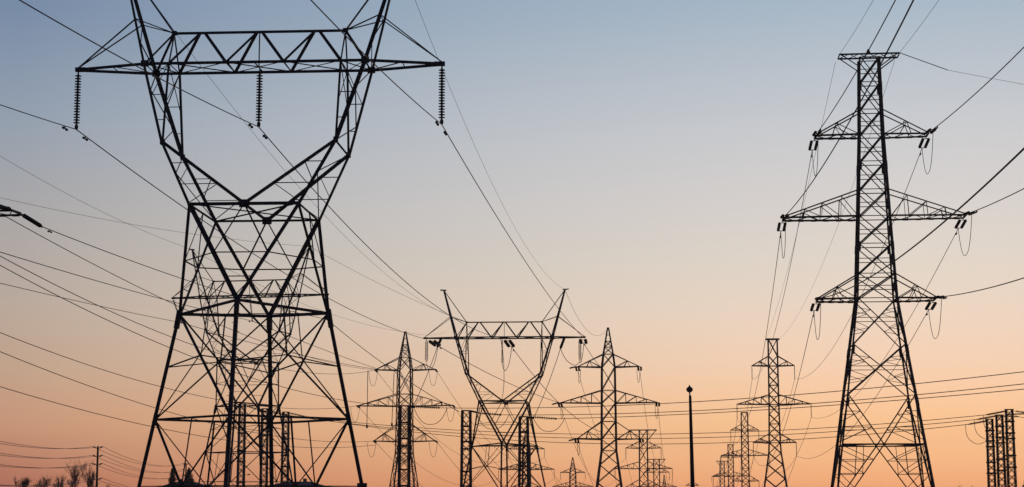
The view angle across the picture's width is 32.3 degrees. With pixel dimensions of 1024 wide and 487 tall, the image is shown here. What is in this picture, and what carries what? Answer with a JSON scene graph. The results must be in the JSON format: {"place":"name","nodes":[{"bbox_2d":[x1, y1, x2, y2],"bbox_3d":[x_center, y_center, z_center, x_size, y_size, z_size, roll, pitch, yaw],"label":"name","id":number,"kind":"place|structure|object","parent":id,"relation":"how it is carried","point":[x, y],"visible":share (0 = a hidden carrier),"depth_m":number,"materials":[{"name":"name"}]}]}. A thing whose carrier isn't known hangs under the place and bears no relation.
{"place":"outdoors","nodes":[
{"label":"outdoors","id":0,"kind":"place"},
{"bbox_2d":[0,386,371,447],"bbox_3d":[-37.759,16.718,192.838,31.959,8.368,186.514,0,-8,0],"label":"conductor wire","id":1,"kind":"object","parent":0,"point":[160,428],"visible":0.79,"depth_m":185.20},
{"bbox_2d":[274,478,324,485],"bbox_3d":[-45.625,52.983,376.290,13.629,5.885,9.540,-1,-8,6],"label":"house","id":2,"kind":"structure","parent":0,"point":[304,482],"depth_m":375.21,"materials":[{"name":"brick"}]},
{"bbox_2d":[0,0,1023,486],"label":"sky","id":3,"kind":"structure","parent":0,"point":[649,156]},
{"bbox_3d":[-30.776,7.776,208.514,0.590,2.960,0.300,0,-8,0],"label":"insulator string","id":4,"kind":"object","parent":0,"visible":0},
{"bbox_2d":[0,252,250,321],"bbox_3d":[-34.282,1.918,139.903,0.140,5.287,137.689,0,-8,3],"label":"conductor wire","id":5,"kind":"object","parent":4,"relation":"attached to","point":[102,282],"visible":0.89,"depth_m":144.13,"materials":[{"name":"metal"}]},
{"bbox_2d":[253,321,376,368],"bbox_3d":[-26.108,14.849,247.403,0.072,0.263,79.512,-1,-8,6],"label":"conductor wire","id":6,"kind":"object","parent":4,"relation":"attached to","point":[317,347],"visible":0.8,"depth_m":242.44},
{"bbox_3d":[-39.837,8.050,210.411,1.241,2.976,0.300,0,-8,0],"label":"insulator string","id":7,"kind":"object","parent":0,"visible":0},
{"bbox_2d":[0,283,181,322],"bbox_3d":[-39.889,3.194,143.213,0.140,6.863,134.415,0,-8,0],"label":"conductor wire","id":8,"kind":"object","parent":7,"relation":"attached to","point":[79,301],"visible":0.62,"depth_m":161.92,"materials":[{"name":"metal"}]},
{"bbox_3d":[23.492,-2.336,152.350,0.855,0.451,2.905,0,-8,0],"label":"insulator string","id":9,"kind":"object","parent":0,"visible":0},
{"bbox_2d":[781,217,785,258],"bbox_3d":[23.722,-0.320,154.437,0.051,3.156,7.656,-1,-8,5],"label":"jumper wire","id":10,"kind":"object","parent":9,"relation":"hanging from","point":[785,238],"visible":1,"depth_m":151.83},
{"bbox_2d":[785,0,913,216],"bbox_3d":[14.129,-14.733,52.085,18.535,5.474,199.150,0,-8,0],"label":"conductor wire","id":11,"kind":"object","parent":9,"relation":"attached to","point":[786,215],"visible":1,"depth_m":87.38,"materials":[{"name":"metal"}]},
{"bbox_3d":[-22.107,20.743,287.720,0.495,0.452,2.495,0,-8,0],"label":"insulator string","id":12,"kind":"object","parent":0,"visible":0},
{"bbox_2d":[6,216,372,369],"bbox_3d":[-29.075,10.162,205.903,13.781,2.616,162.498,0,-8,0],"label":"conductor wire","id":13,"kind":"object","parent":12,"relation":"attached to","point":[151,293],"visible":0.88,"depth_m":155.35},
{"bbox_2d":[378,373,502,462],"bbox_3d":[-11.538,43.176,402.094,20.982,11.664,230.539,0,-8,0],"label":"conductor wire","id":14,"kind":"object","parent":12,"relation":"attached to","point":[424,427],"visible":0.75,"depth_m":342.60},
{"bbox_3d":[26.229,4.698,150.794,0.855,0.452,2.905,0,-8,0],"label":"insulator string","id":15,"kind":"object","parent":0,"visible":0},
{"bbox_2d":[814,301,820,339],"bbox_3d":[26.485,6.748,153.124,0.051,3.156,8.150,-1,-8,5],"label":"jumper wire","id":16,"kind":"object","parent":15,"relation":"hanging from","point":[820,320],"visible":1,"depth_m":150.97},
{"bbox_2d":[821,148,1023,300],"bbox_3d":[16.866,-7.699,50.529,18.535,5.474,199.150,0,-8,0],"label":"conductor wire","id":17,"kind":"object","parent":15,"relation":"attached to","point":[989,181],"visible":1,"depth_m":80.19,"materials":[{"name":"metal"}]},
{"bbox_3d":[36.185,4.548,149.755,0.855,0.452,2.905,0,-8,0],"label":"insulator string","id":18,"kind":"object","parent":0,"visible":0},
{"bbox_2d":[928,297,941,338],"bbox_3d":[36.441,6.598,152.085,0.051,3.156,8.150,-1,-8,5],"label":"jumper wire","id":19,"kind":"object","parent":18,"relation":"hanging from","point":[940,320],"visible":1,"depth_m":150.28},
{"bbox_2d":[941,277,1023,298],"bbox_3d":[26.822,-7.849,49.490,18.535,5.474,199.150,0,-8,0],"label":"conductor wire","id":20,"kind":"object","parent":18,"relation":"attached to","point":[944,297],"visible":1,"depth_m":128.39,"materials":[{"name":"metal"}]},
{"label":"ground","id":21,"kind":"structure","parent":0,"visible":0},
{"bbox_2d":[0,204,23,216],"bbox_3d":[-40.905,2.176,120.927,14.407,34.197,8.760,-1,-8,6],"label":"transmission tower","id":22,"kind":"structure","parent":21,"relation":"on","point":[18,214],"depth_m":121.66,"materials":[{"name":"metal"}]},
{"bbox_2d":[22,214,42,227],"bbox_3d":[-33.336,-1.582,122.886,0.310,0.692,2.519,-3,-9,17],"label":"insulator string","id":23,"kind":"object","parent":22,"relation":"attached to","point":[32,220],"visible":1,"depth_m":122.76,"materials":[{"name":"brown ceramic"}]},
{"bbox_2d":[43,227,326,319],"bbox_3d":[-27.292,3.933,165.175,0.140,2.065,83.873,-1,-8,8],"label":"conductor wire","id":24,"kind":"object","parent":23,"relation":"attached to","point":[149,267],"visible":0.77,"depth_m":143.43,"materials":[{"name":"metal"}]},
{"bbox_2d":[14,475,31,486],"bbox_3d":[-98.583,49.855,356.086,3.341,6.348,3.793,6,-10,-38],"label":"bare tree","id":25,"kind":"object","parent":21,"relation":"on","point":[24,482],"visible":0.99,"depth_m":355.96,"materials":[{"name":"black plant"}]},
{"bbox_2d":[33,475,53,486],"bbox_3d":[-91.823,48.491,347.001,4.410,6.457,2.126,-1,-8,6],"label":"bare tree","id":26,"kind":"object","parent":21,"relation":"on","point":[45,482],"visible":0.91,"depth_m":347.15,"materials":[{"name":"black plant"}]},
{"bbox_2d":[53,476,66,486],"bbox_3d":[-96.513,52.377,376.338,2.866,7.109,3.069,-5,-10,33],"label":"bare tree","id":27,"kind":"object","parent":21,"relation":"on","point":[57,483],"visible":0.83,"depth_m":376.79,"materials":[{"name":"black plant"}]},
{"bbox_2d":[64,460,84,486],"bbox_3d":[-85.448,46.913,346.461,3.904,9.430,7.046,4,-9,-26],"label":"bare tree","id":28,"kind":"object","parent":21,"relation":"on","point":[74,476],"visible":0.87,"depth_m":347.46,"materials":[{"name":"black plant"}]},
{"bbox_2d":[71,458,98,486],"bbox_3d":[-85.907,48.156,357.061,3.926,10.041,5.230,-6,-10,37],"label":"bare tree","id":29,"kind":"object","parent":21,"relation":"on","point":[89,483],"visible":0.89,"depth_m":357.24,"materials":[{"name":"black plant"}]},
{"bbox_2d":[92,446,102,486],"bbox_3d":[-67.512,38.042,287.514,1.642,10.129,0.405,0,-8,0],"label":"utility pole","id":30,"kind":"object","parent":21,"relation":"on","point":[97,460],"visible":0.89,"depth_m":287.69,"materials":[{"name":"brown wood"}]},
{"bbox_2d":[1,453,100,458],"bbox_3d":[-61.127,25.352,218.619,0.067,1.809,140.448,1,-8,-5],"label":"conductor wire","id":31,"kind":"object","parent":30,"relation":"attached to","point":[53,458],"visible":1,"depth_m":244.43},
{"bbox_2d":[0,441,102,448],"bbox_3d":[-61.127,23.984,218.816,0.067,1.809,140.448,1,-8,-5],"label":"conductor wire","id":32,"kind":"object","parent":30,"relation":"attached to","point":[55,448],"visible":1,"depth_m":247.43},
{"bbox_2d":[168,467,176,485],"bbox_3d":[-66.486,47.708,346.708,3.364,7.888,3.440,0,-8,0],"label":"evergreen tree","id":33,"kind":"object","parent":21,"relation":"on","point":[172,479],"visible":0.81,"depth_m":346.72,"materials":[{"name":"black plant"}]},
{"bbox_2d":[184,467,194,484],"bbox_3d":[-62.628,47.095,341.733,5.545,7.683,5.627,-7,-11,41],"label":"evergreen tree","id":34,"kind":"object","parent":21,"relation":"on","point":[189,480],"visible":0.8,"depth_m":341.78,"materials":[{"name":"black plant"}]},
{"bbox_2d":[236,404,245,484],"bbox_3d":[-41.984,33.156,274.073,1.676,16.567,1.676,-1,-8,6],"label":"lattice post","id":35,"kind":"object","parent":21,"relation":"on","point":[239,446],"visible":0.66,"depth_m":274.08,"materials":[{"name":"metal"}]},
{"bbox_2d":[171,245,328,484],"bbox_3d":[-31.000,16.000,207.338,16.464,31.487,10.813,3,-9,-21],"label":"transmission tower","id":36,"kind":"structure","parent":21,"relation":"on","point":[212,296],"depth_m":207.73,"materials":[{"name":"metal"}]},
{"bbox_2d":[2,157,191,249],"bbox_3d":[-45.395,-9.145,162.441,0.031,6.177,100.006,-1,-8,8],"label":"earth wire","id":37,"kind":"object","parent":36,"relation":"attached to","point":[91,206],"visible":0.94,"depth_m":179.50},
{"bbox_2d":[3,198,298,245],"bbox_3d":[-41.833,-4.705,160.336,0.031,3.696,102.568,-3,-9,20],"label":"earth wire","id":38,"kind":"object","parent":36,"relation":"attached to","point":[127,223],"visible":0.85,"depth_m":170.51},
{"bbox_2d":[193,250,400,331],"bbox_3d":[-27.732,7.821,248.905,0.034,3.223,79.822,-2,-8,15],"label":"earth wire","id":39,"kind":"object","parent":36,"relation":"attached to","point":[292,299],"visible":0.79,"depth_m":239.96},
{"bbox_2d":[318,251,465,321],"bbox_3d":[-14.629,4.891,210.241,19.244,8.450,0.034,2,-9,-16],"label":"earth wire","id":40,"kind":"object","parent":36,"relation":"attached to","point":[393,290],"visible":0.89,"depth_m":210.23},
{"bbox_2d":[75,0,444,486],"bbox_3d":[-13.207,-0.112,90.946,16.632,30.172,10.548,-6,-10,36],"label":"transmission tower","id":41,"kind":"structure","parent":21,"relation":"on","point":[364,60],"depth_m":91.19,"materials":[{"name":"metal"}]},
{"bbox_2d":[73,72,80,129],"bbox_3d":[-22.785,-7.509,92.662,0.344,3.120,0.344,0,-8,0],"label":"insulator string","id":42,"kind":"object","parent":41,"relation":"hanging from","point":[77,100],"visible":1,"depth_m":92.61,"materials":[{"name":"brown ceramic"}]},
{"bbox_2d":[0,104,76,130],"bbox_3d":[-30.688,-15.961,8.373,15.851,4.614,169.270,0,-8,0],"label":"conductor wire","id":43,"kind":"object","parent":42,"relation":"hanging from","point":[64,127],"visible":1,"depth_m":88.06,"materials":[{"name":"metal"}]},
{"bbox_2d":[77,130,423,338],"bbox_3d":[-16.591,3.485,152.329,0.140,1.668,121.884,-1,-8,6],"label":"conductor wire","id":44,"kind":"object","parent":42,"relation":"hanging from","point":[85,138],"visible":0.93,"depth_m":112.30,"materials":[{"name":"metal"}]},
{"bbox_2d":[256,68,262,126],"bbox_3d":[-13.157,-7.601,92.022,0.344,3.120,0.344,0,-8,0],"label":"insulator string","id":45,"kind":"object","parent":41,"relation":"hanging from","point":[259,98],"visible":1,"depth_m":91.97,"materials":[{"name":"brown ceramic"}]},
{"bbox_2d":[19,0,258,127],"bbox_3d":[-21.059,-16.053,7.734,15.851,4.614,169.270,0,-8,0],"label":"conductor wire","id":46,"kind":"object","parent":45,"relation":"hanging from","point":[132,63],"visible":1,"depth_m":69.59,"materials":[{"name":"metal"}]},
{"bbox_2d":[259,127,504,338],"bbox_3d":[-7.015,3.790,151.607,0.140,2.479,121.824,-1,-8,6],"label":"conductor wire","id":47,"kind":"object","parent":45,"relation":"hanging from","point":[265,136],"visible":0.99,"depth_m":116.26,"materials":[{"name":"metal"}]},
{"bbox_2d":[159,10,464,321],"bbox_3d":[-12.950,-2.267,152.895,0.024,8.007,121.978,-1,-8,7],"label":"earth wire","id":48,"kind":"object","parent":41,"relation":"attached to","point":[285,171],"visible":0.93,"depth_m":125.27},
{"bbox_2d":[438,66,444,123],"bbox_3d":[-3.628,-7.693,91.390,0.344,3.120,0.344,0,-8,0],"label":"insulator string","id":49,"kind":"object","parent":41,"relation":"hanging from","point":[441,94],"visible":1,"depth_m":91.33,"materials":[{"name":"brown ceramic"}]},
{"bbox_2d":[310,0,441,125],"bbox_3d":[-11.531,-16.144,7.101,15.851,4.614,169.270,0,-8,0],"label":"conductor wire","id":50,"kind":"object","parent":49,"relation":"hanging from","point":[436,122],"visible":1,"depth_m":71.89,"materials":[{"name":"metal"}]},
{"bbox_2d":[415,0,561,287],"bbox_3d":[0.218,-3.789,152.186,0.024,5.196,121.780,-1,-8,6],"label":"earth wire","id":51,"kind":"object","parent":41,"relation":"attached to","point":[474,145],"visible":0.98,"depth_m":124.72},
{"bbox_2d":[259,408,268,484],"bbox_3d":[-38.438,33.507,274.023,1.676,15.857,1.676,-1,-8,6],"label":"lattice post","id":52,"kind":"object","parent":21,"relation":"on","point":[266,448],"visible":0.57,"depth_m":274.19,"materials":[{"name":"metal"}]},
{"bbox_2d":[280,412,289,484],"bbox_3d":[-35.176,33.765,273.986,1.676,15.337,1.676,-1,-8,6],"label":"lattice post","id":53,"kind":"object","parent":21,"relation":"on","point":[287,432],"visible":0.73,"depth_m":274.05,"materials":[{"name":"metal"}]},
{"bbox_2d":[356,331,452,486],"bbox_3d":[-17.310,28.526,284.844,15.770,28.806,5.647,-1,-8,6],"label":"transmission tower","id":54,"kind":"structure","parent":21,"relation":"on","point":[398,369],"depth_m":285.09,"materials":[{"name":"metal"}]},
{"bbox_2d":[0,332,353,408],"bbox_3d":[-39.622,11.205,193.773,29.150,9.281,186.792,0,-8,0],"label":"conductor wire","id":55,"kind":"object","parent":54,"relation":"attached to","point":[138,380],"visible":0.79,"depth_m":184.92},
{"bbox_2d":[0,351,369,441],"bbox_3d":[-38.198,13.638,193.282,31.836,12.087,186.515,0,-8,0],"label":"conductor wire","id":56,"kind":"object","parent":54,"relation":"attached to","point":[144,404],"visible":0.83,"depth_m":181.92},
{"bbox_2d":[0,256,373,373],"bbox_3d":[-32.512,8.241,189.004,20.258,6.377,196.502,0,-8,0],"label":"conductor wire","id":57,"kind":"object","parent":54,"relation":"attached to","point":[136,322],"visible":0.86,"depth_m":160.09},
{"bbox_2d":[190,325,372,368],"bbox_3d":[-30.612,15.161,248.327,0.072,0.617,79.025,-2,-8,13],"label":"conductor wire","id":58,"kind":"object","parent":54,"relation":"attached to","point":[278,349],"visible":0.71,"depth_m":239.71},
{"bbox_2d":[397,405,414,486],"bbox_3d":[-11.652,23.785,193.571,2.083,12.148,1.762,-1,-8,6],"label":"lattice post","id":59,"kind":"object","parent":21,"relation":"on","point":[400,446],"visible":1,"depth_m":193.54,"materials":[{"name":"metal"}]},
{"bbox_2d":[0,265,397,406],"bbox_3d":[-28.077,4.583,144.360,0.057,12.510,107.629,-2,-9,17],"label":"conductor wire","id":60,"kind":"object","parent":59,"relation":"attached to","point":[162,344],"visible":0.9,"depth_m":140.24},
{"bbox_2d":[414,405,439,408],"bbox_3d":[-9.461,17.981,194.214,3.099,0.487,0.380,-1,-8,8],"label":"insulator string","id":61,"kind":"object","parent":59,"relation":"attached to","point":[426,407],"visible":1,"depth_m":194.13,"materials":[{"name":"brown ceramic"}]},
{"bbox_2d":[460,410,476,486],"bbox_3d":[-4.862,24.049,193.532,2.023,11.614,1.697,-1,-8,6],"label":"lattice post","id":62,"kind":"object","parent":21,"relation":"on","point":[462,449],"visible":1,"depth_m":193.46,"materials":[{"name":"metal"}]},
{"bbox_2d":[477,411,500,415],"bbox_3d":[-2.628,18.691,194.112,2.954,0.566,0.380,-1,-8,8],"label":"insulator string","id":63,"kind":"object","parent":62,"relation":"attached to","point":[486,413],"visible":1,"depth_m":194.00,"materials":[{"name":"brown ceramic"}]},
{"bbox_2d":[501,383,1023,414],"bbox_3d":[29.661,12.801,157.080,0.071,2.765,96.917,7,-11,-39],"label":"conductor wire","id":64,"kind":"object","parent":63,"relation":"attached to","point":[794,404],"visible":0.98,"depth_m":161.42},
{"bbox_2d":[423,288,585,486],"bbox_3d":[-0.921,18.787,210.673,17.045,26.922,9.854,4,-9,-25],"label":"transmission tower","id":65,"kind":"structure","parent":21,"relation":"on","point":[500,401],"depth_m":211.06,"materials":[{"name":"metal"}]},
{"bbox_2d":[504,340,514,346],"bbox_3d":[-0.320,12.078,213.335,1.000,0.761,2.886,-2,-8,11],"label":"insulator string","id":66,"kind":"object","parent":65,"relation":"attached to","point":[512,344],"visible":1,"depth_m":213.05,"materials":[{"name":"brown ceramic"}]},
{"bbox_2d":[442,125,581,335],"bbox_3d":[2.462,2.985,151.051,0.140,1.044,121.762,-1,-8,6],"label":"conductor wire","id":67,"kind":"object","parent":65,"relation":"attached to","point":[445,133],"visible":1,"depth_m":116.48,"materials":[{"name":"metal"}]},
{"bbox_2d":[518,416,533,486],"bbox_3d":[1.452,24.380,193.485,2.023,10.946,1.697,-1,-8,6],"label":"lattice post","id":68,"kind":"object","parent":21,"relation":"on","point":[526,445],"visible":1,"depth_m":193.40,"materials":[{"name":"metal"}]},
{"bbox_2d":[533,416,556,419],"bbox_3d":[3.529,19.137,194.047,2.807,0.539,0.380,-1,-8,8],"label":"insulator string","id":69,"kind":"object","parent":68,"relation":"attached to","point":[544,417],"visible":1,"depth_m":193.94,"materials":[{"name":"brown ceramic"}]},
{"bbox_2d":[556,389,1023,418],"bbox_3d":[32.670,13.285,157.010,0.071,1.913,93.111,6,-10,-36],"label":"conductor wire","id":70,"kind":"object","parent":69,"relation":"attached to","point":[795,407],"visible":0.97,"depth_m":164.96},
{"bbox_2d":[498,430,553,486],"bbox_3d":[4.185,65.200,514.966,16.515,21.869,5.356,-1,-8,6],"label":"transmission tower","id":71,"kind":"structure","parent":21,"relation":"on","point":[523,458],"depth_m":514.64,"materials":[{"name":"metal"}]},
{"bbox_2d":[553,457,592,486],"bbox_3d":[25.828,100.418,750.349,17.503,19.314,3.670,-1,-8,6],"label":"transmission tower","id":72,"kind":"structure","parent":21,"relation":"on","point":[571,477],"depth_m":749.83,"materials":[{"name":"metal"}]},
{"bbox_2d":[560,327,657,486],"bbox_3d":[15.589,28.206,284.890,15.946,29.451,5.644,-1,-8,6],"label":"transmission tower","id":73,"kind":"structure","parent":21,"relation":"on","point":[601,423],"depth_m":284.92,"materials":[{"name":"metal"}]},
{"bbox_2d":[440,347,559,402],"bbox_3d":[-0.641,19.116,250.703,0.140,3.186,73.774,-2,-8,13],"label":"conductor wire","id":74,"kind":"object","parent":73,"relation":"attached to","point":[492,375],"visible":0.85,"depth_m":240.87,"materials":[{"name":"metal"}]},
{"bbox_2d":[512,347,599,431],"bbox_3d":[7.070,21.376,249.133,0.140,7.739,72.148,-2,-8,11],"label":"conductor wire","id":75,"kind":"object","parent":73,"relation":"attached to","point":[551,395],"visible":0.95,"depth_m":241.30,"materials":[{"name":"metal"}]},
{"bbox_2d":[615,429,671,486],"bbox_3d":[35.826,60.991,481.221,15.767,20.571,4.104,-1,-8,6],"label":"transmission tower","id":76,"kind":"structure","parent":21,"relation":"on","point":[646,448],"depth_m":480.92,"materials":[{"name":"metal"}]},
{"bbox_2d":[636,459,676,486],"bbox_3d":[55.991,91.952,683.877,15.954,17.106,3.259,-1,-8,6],"label":"transmission tower","id":77,"kind":"structure","parent":21,"relation":"on","point":[654,472],"depth_m":683.28,"materials":[{"name":"metal"}]},
{"bbox_2d":[686,385,694,486],"bbox_3d":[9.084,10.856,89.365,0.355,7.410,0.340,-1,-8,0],"label":"lamp post","id":78,"kind":"object","parent":21,"relation":"on","point":[689,388],"visible":1,"depth_m":89.42,"materials":[{"name":"metal"}]},
{"bbox_2d":[711,461,732,486],"bbox_3d":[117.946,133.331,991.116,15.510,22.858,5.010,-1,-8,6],"label":"transmission tower","id":79,"kind":"structure","parent":21,"relation":"on","point":[723,472],"depth_m":990.74,"materials":[{"name":"metal"}]},
{"bbox_2d":[714,444,747,486],"bbox_3d":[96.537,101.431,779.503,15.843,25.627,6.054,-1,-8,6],"label":"transmission tower","id":80,"kind":"structure","parent":21,"relation":"on","point":[733,475],"depth_m":779.03,"materials":[{"name":"metal"}]},
{"bbox_2d":[721,412,769,486],"bbox_3d":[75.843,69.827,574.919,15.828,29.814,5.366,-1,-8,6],"label":"transmission tower","id":81,"kind":"structure","parent":21,"relation":"on","point":[742,455],"depth_m":574.49,"materials":[{"name":"metal"}]},
{"bbox_2d":[736,338,807,486],"bbox_3d":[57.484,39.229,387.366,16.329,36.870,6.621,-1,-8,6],"label":"transmission tower","id":82,"kind":"structure","parent":21,"relation":"on","point":[777,366],"depth_m":387.54,"materials":[{"name":"metal"}]},
{"bbox_2d":[767,62,835,335],"bbox_3d":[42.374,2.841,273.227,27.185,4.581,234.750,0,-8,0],"label":"earth wire","id":83,"kind":"object","parent":82,"relation":"attached to","point":[806,192],"visible":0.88,"depth_m":202.92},
{"bbox_2d":[786,61,894,331],"bbox_3d":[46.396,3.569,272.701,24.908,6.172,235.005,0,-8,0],"label":"earth wire","id":84,"kind":"object","parent":82,"relation":"attached to","point":[850,191],"visible":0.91,"depth_m":205.42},
{"bbox_2d":[782,49,966,486],"bbox_3d":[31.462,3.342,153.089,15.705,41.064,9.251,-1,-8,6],"label":"transmission tower","id":85,"kind":"structure","parent":21,"relation":"on","point":[883,167],"depth_m":153.82,"materials":[{"name":"metal"}]},
{"bbox_2d":[439,371,1023,407],"bbox_3d":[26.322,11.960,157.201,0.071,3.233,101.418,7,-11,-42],"label":"conductor wire","id":86,"kind":"object","parent":85,"relation":"attached to","point":[784,395],"visible":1,"depth_m":158.70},
{"bbox_2d":[777,222,786,231],"bbox_3d":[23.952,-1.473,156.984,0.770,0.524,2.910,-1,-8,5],"label":"insulator string","id":87,"kind":"object","parent":85,"relation":"hanging from","point":[778,227],"visible":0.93,"depth_m":156.74,"materials":[{"name":"brown ceramic"}]},
{"bbox_2d":[737,231,780,424],"bbox_3d":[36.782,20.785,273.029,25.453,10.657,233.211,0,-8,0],"label":"conductor wire","id":88,"kind":"object","parent":87,"relation":"attached to","point":[768,321],"visible":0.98,"depth_m":191.04,"materials":[{"name":"metal"}]},
{"bbox_2d":[808,140,818,150],"bbox_3d":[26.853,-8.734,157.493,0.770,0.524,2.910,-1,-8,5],"label":"insulator string","id":89,"kind":"object","parent":85,"relation":"hanging from","point":[815,146],"visible":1,"depth_m":157.14,"materials":[{"name":"brown ceramic"}]},
{"bbox_2d":[756,153,811,377],"bbox_3d":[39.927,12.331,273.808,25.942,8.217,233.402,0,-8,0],"label":"conductor wire","id":90,"kind":"object","parent":89,"relation":"attached to","point":[792,255],"visible":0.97,"depth_m":198.10,"materials":[{"name":"metal"}]},
{"bbox_2d":[810,303,819,311],"bbox_3d":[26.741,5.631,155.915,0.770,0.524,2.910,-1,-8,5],"label":"insulator string","id":91,"kind":"object","parent":85,"relation":"hanging from","point":[812,307],"visible":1,"depth_m":155.55,"materials":[{"name":"brown ceramic"}]},
{"bbox_2d":[754,312,813,465],"bbox_3d":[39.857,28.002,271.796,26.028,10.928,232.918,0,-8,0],"label":"conductor wire","id":92,"kind":"object","parent":91,"relation":"attached to","point":[797,382],"visible":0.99,"depth_m":186.00,"materials":[{"name":"metal"}]},
{"bbox_2d":[812,131,821,136],"bbox_3d":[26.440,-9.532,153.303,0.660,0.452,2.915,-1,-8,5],"label":"insulator string","id":93,"kind":"object","parent":85,"relation":"attached to","point":[814,134],"visible":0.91,"depth_m":152.95,"materials":[{"name":"brown ceramic"}]},
{"bbox_2d":[818,0,895,132],"bbox_3d":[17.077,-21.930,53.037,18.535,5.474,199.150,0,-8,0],"label":"conductor wire","id":94,"kind":"object","parent":93,"relation":"attached to","point":[819,131],"visible":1,"depth_m":115.82,"materials":[{"name":"metal"}]},
{"bbox_2d":[918,138,929,147],"bbox_3d":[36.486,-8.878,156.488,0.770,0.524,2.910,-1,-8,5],"label":"insulator string","id":95,"kind":"object","parent":85,"relation":"hanging from","point":[926,143],"visible":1,"depth_m":156.23,"materials":[{"name":"brown ceramic"}]},
{"bbox_2d":[800,149,921,378],"bbox_3d":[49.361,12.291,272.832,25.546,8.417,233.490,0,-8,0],"label":"conductor wire","id":96,"kind":"object","parent":95,"relation":"attached to","point":[877,259],"visible":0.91,"depth_m":194.01,"materials":[{"name":"metal"}]},
{"bbox_2d":[925,128,935,133],"bbox_3d":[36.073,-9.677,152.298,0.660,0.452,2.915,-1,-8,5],"label":"insulator string","id":97,"kind":"object","parent":85,"relation":"attached to","point":[930,130],"visible":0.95,"depth_m":151.94,"materials":[{"name":"brown ceramic"}]},
{"bbox_2d":[933,47,1023,130],"bbox_3d":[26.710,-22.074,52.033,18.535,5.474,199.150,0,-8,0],"label":"conductor wire","id":98,"kind":"object","parent":97,"relation":"attached to","point":[936,127],"visible":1,"depth_m":129.15,"materials":[{"name":"metal"}]},
{"bbox_2d":[925,302,936,309],"bbox_3d":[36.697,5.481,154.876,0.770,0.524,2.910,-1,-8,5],"label":"insulator string","id":99,"kind":"object","parent":85,"relation":"hanging from","point":[929,304],"visible":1,"depth_m":154.47,"materials":[{"name":"brown ceramic"}]},
{"bbox_2d":[800,311,927,458],"bbox_3d":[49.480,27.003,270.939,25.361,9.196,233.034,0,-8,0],"label":"conductor wire","id":100,"kind":"object","parent":99,"relation":"attached to","point":[883,385],"visible":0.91,"depth_m":192.99,"materials":[{"name":"metal"}]},
{"bbox_2d":[954,219,966,228],"bbox_3d":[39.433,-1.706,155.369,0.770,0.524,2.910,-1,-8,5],"label":"insulator string","id":101,"kind":"object","parent":85,"relation":"hanging from","point":[962,224],"visible":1,"depth_m":155.12,"materials":[{"name":"brown ceramic"}]},
{"bbox_2d":[812,229,957,417],"bbox_3d":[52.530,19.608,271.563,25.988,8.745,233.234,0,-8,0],"label":"conductor wire","id":102,"kind":"object","parent":101,"relation":"attached to","point":[910,316],"visible":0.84,"depth_m":191.09,"materials":[{"name":"metal"}]},
{"bbox_2d":[963,211,973,215],"bbox_3d":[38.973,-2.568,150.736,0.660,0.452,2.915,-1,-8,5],"label":"insulator string","id":103,"kind":"object","parent":85,"relation":"attached to","point":[967,213],"visible":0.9,"depth_m":150.25,"materials":[{"name":"brown ceramic"}]},
{"bbox_2d":[958,213,971,255],"bbox_3d":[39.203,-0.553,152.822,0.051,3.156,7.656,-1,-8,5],"label":"jumper wire","id":104,"kind":"object","parent":103,"relation":"hanging from","point":[970,235],"visible":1,"depth_m":150.74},
{"bbox_2d":[972,188,1023,213],"bbox_3d":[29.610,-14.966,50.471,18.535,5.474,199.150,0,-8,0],"label":"conductor wire","id":105,"kind":"object","parent":103,"relation":"attached to","point":[995,202],"visible":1,"depth_m":138.32,"materials":[{"name":"metal"}]},
{"bbox_2d":[985,419,996,486],"bbox_3d":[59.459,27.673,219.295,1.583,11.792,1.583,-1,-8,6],"label":"lattice post","id":106,"kind":"object","parent":21,"relation":"on","point":[992,447],"visible":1,"depth_m":219.38,"materials":[{"name":"metal"}]},
{"bbox_2d":[995,414,1006,486],"bbox_3d":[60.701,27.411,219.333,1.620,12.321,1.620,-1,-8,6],"label":"lattice post","id":107,"kind":"object","parent":21,"relation":"on","point":[997,442],"visible":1,"depth_m":219.42,"materials":[{"name":"metal"}]},
{"bbox_2d":[1004,409,1016,486],"bbox_3d":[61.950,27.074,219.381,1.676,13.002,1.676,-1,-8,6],"label":"lattice post","id":108,"kind":"object","parent":21,"relation":"on","point":[1008,449],"visible":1,"depth_m":219.44,"materials":[{"name":"metal"}]},
{"bbox_3d":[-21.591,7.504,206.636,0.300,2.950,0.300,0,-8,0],"label":"insulator string","id":109,"kind":"object","parent":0,"visible":0},
{"bbox_2d":[333,324,458,411],"bbox_3d":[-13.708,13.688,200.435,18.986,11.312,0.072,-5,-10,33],"label":"conductor wire","id":110,"kind":"object","parent":109,"relation":"attached to","point":[393,370],"visible":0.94,"depth_m":200.17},
{"bbox_3d":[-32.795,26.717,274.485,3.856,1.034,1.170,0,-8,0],"label":"insulator string","id":111,"kind":"object","parent":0,"visible":0},
{"bbox_2d":[334,421,967,443],"bbox_3d":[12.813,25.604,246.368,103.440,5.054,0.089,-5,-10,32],"label":"conductor wire","id":112,"kind":"object","parent":111,"relation":"attached to","point":[679,443],"visible":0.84,"depth_m":237.96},
{"bbox_3d":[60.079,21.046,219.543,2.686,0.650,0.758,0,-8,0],"label":"insulator string","id":113,"kind":"object","parent":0,"visible":0},
{"bbox_2d":[273,413,981,434],"bbox_3d":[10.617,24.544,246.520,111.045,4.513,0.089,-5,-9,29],"label":"conductor wire","id":114,"kind":"object","parent":113,"relation":"attached to","point":[673,433],"visible":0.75,"depth_m":238.99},
{"bbox_3d":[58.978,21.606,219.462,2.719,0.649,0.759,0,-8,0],"label":"insulator string","id":115,"kind":"object","parent":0,"visible":0},
{"bbox_2d":[314,419,976,438],"bbox_3d":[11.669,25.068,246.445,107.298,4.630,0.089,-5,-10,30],"label":"conductor wire","id":116,"kind":"object","parent":115,"relation":"attached to","point":[669,438],"visible":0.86,"depth_m":240.97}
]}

